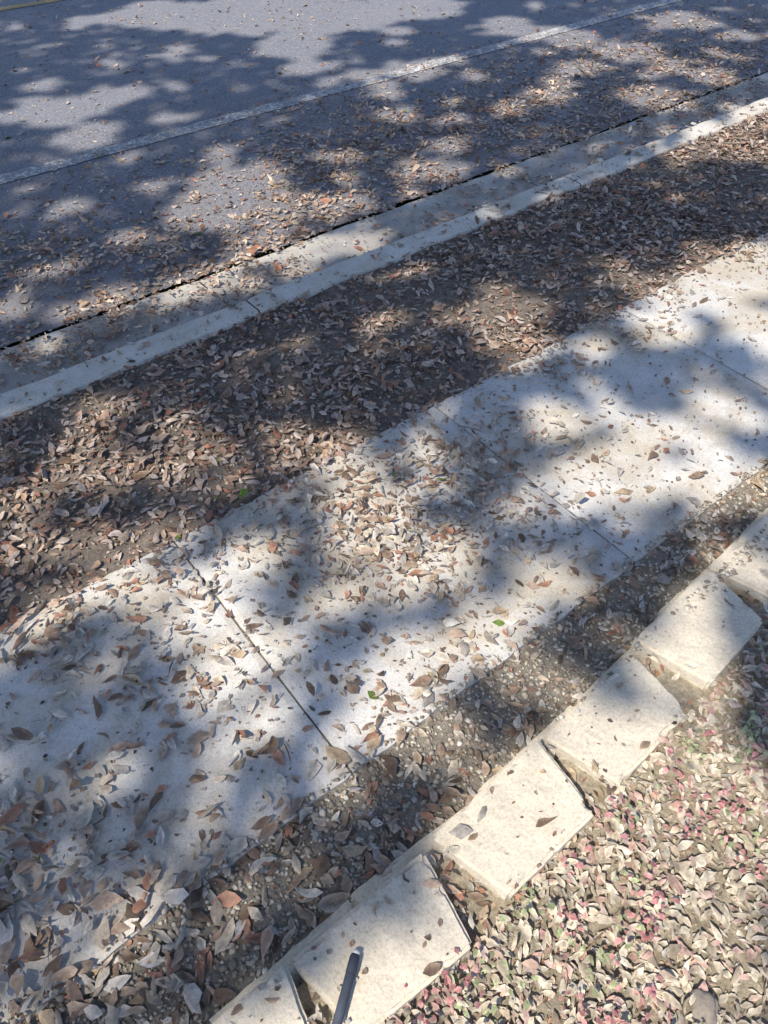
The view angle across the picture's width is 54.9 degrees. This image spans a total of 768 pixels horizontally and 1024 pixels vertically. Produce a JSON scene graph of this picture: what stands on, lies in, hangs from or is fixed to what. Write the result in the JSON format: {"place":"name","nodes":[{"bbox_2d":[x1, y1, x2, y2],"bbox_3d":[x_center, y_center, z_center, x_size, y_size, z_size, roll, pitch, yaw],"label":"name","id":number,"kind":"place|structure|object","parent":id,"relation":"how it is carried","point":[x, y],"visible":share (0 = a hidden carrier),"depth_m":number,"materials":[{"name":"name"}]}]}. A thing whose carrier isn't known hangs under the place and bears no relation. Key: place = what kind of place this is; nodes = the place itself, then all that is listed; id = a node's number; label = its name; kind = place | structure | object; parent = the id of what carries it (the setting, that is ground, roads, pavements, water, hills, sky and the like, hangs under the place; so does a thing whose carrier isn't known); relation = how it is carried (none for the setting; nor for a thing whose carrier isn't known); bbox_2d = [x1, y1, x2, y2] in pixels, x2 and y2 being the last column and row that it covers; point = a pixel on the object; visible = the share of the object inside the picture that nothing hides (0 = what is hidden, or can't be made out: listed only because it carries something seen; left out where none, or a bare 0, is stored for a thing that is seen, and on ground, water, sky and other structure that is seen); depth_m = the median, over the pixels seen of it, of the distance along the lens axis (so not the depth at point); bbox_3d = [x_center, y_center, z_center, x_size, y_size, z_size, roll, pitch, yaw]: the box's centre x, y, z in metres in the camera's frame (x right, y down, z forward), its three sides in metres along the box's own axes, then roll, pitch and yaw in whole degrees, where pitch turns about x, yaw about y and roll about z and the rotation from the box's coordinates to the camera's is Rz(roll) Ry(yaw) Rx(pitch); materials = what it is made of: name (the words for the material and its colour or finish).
{"place":"outdoors","nodes":[
{"label":"outdoors","id":0,"kind":"place"},
{"bbox_2d":[0,233,767,1023],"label":"sidewalk","id":1,"kind":"structure","parent":0,"point":[174,771],"depth_m":1.95,"materials":[{"name":"concrete"}]},
{"bbox_2d":[174,311,767,771],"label":"sidewalk joint","id":2,"kind":"object","parent":1,"relation":"on","point":[274,671],"depth_m":1.89,"materials":[{"name":"grey concrete"}]},
{"bbox_2d":[0,0,767,347],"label":"road","id":3,"kind":"structure","parent":0,"point":[282,46],"depth_m":4.74,"materials":[{"name":"grey asphalt"}]},
{"bbox_2d":[0,0,60,10],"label":"road centre line","id":4,"kind":"object","parent":3,"relation":"on","point":[22,5],"visible":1,"depth_m":6.15,"materials":[{"name":"yellow paint"}]},
{"bbox_2d":[0,0,679,183],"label":"road edge line","id":5,"kind":"object","parent":3,"relation":"on","point":[54,164],"visible":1,"depth_m":4.67,"materials":[{"name":"white paint"}]},
{"bbox_2d":[0,29,763,1011],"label":"twigs","id":6,"kind":"object","parent":3,"relation":"on","point":[400,493],"visible":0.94,"depth_m":2.21,"materials":[{"name":"brown wood"}]},
{"bbox_2d":[0,0,767,1023],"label":"leaf litter","id":7,"kind":"object","parent":3,"relation":"on","point":[228,934],"visible":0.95,"depth_m":2.03,"materials":[{"name":"brown plant"}]},
{"bbox_2d":[239,488,247,497],"bbox_3d":[-0.416,-0.056,2.171,0.020,0.010,0.042,28,53,23],"label":"green leaf","id":8,"kind":"object","parent":7,"relation":"on","point":[243,491],"visible":1,"depth_m":2.17,"materials":[{"name":"green plant"}]},
{"bbox_2d":[404,647,767,1023],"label":"ground cover plants","id":9,"kind":"object","parent":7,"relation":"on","point":[449,979],"visible":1,"depth_m":1.36,"materials":[{"name":"green plant"}]},
{"bbox_2d":[0,113,767,625],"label":"verge soil","id":10,"kind":"structure","parent":0,"point":[90,557],"depth_m":2.64,"materials":[{"name":"brown soil"}]},
{"bbox_2d":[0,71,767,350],"bbox_3d":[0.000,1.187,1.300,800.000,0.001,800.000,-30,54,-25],"label":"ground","id":11,"kind":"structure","parent":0,"point":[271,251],"depth_m":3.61,"materials":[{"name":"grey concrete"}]},
{"bbox_2d":[0,72,767,419],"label":"kerb and gutter","id":12,"kind":"structure","parent":11,"relation":"on","point":[88,372],"depth_m":3.30,"materials":[{"name":"concrete"}]},
{"bbox_2d":[297,597,767,1023],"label":"garden bed","id":13,"kind":"object","parent":11,"relation":"on","point":[678,686],"visible":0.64,"depth_m":1.41,"materials":[{"name":"soil"}]},
{"bbox_2d":[298,589,767,1023],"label":"leaf litter between blocks","id":14,"kind":"object","parent":13,"relation":"on","point":[452,890],"depth_m":1.42,"materials":[{"name":"brown plant"}]},
{"bbox_2d":[689,988,718,1023],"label":"garden stone","id":15,"kind":"object","parent":13,"relation":"on","point":[704,1006],"visible":0.99,"depth_m":1.27,"materials":[{"name":"beige stone"}]},
{"bbox_2d":[657,553,722,615],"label":"footing block","id":16,"kind":"structure","parent":11,"relation":"on","point":[664,608],"depth_m":1.93,"materials":[{"name":"concrete"}]},
{"bbox_2d":[707,512,767,604],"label":"edging block","id":17,"kind":"structure","parent":16,"relation":"on","point":[751,579],"depth_m":1.91,"materials":[{"name":"concrete"}]},
{"bbox_2d":[730,508,767,545],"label":"footing block","id":18,"kind":"structure","parent":11,"relation":"on","point":[764,512],"depth_m":2.11,"materials":[{"name":"concrete"}]},
{"bbox_2d":[1,457,767,1023],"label":"gravel strip","id":19,"kind":"object","parent":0,"point":[247,894],"visible":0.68,"depth_m":1.62,"materials":[{"name":"gravel"}]},
{"bbox_2d":[209,900,354,1023],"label":"footing block","id":20,"kind":"structure","parent":19,"relation":"on","point":[336,916],"depth_m":1.38,"materials":[{"name":"concrete"}]},
{"bbox_2d":[212,964,309,1023],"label":"edging block","id":21,"kind":"structure","parent":20,"relation":"on","point":[286,1007],"depth_m":1.26,"materials":[{"name":"concrete"}]},
{"bbox_2d":[293,854,470,1023],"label":"edging block","id":22,"kind":"structure","parent":20,"relation":"on","point":[395,956],"depth_m":1.32,"materials":[{"name":"concrete"}]},
{"bbox_2d":[332,949,359,1023],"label":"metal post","id":23,"kind":"object","parent":22,"relation":"on","point":[347,984],"visible":1,"depth_m":1.26,"materials":[{"name":"grey metal"}]},
{"bbox_2d":[349,804,468,905],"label":"footing block","id":24,"kind":"structure","parent":19,"relation":"on","point":[374,883],"depth_m":1.49,"materials":[{"name":"concrete"}]},
{"bbox_2d":[479,705,574,791],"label":"footing block","id":25,"kind":"structure","parent":19,"relation":"on","point":[540,737],"depth_m":1.67,"materials":[{"name":"concrete"}]},
{"bbox_2d":[431,741,593,900],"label":"edging block","id":26,"kind":"structure","parent":25,"relation":"on","point":[499,826],"depth_m":1.47,"materials":[{"name":"concrete"}]},
{"bbox_2d":[542,654,684,787],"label":"edging block","id":27,"kind":"structure","parent":25,"relation":"on","point":[618,761],"depth_m":1.61,"materials":[{"name":"concrete"}]},
{"bbox_2d":[576,649,656,703],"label":"footing block","id":28,"kind":"structure","parent":19,"relation":"on","point":[600,678],"depth_m":1.77,"materials":[{"name":"concrete"}]},
{"bbox_2d":[628,570,762,689],"bbox_3d":[0.774,0.327,1.839,0.324,0.168,0.189,-34,56,-27],"label":"edging block","id":29,"kind":"object","parent":28,"relation":"on","point":[694,655],"depth_m":1.76,"materials":[{"name":"concrete"}]}
]}

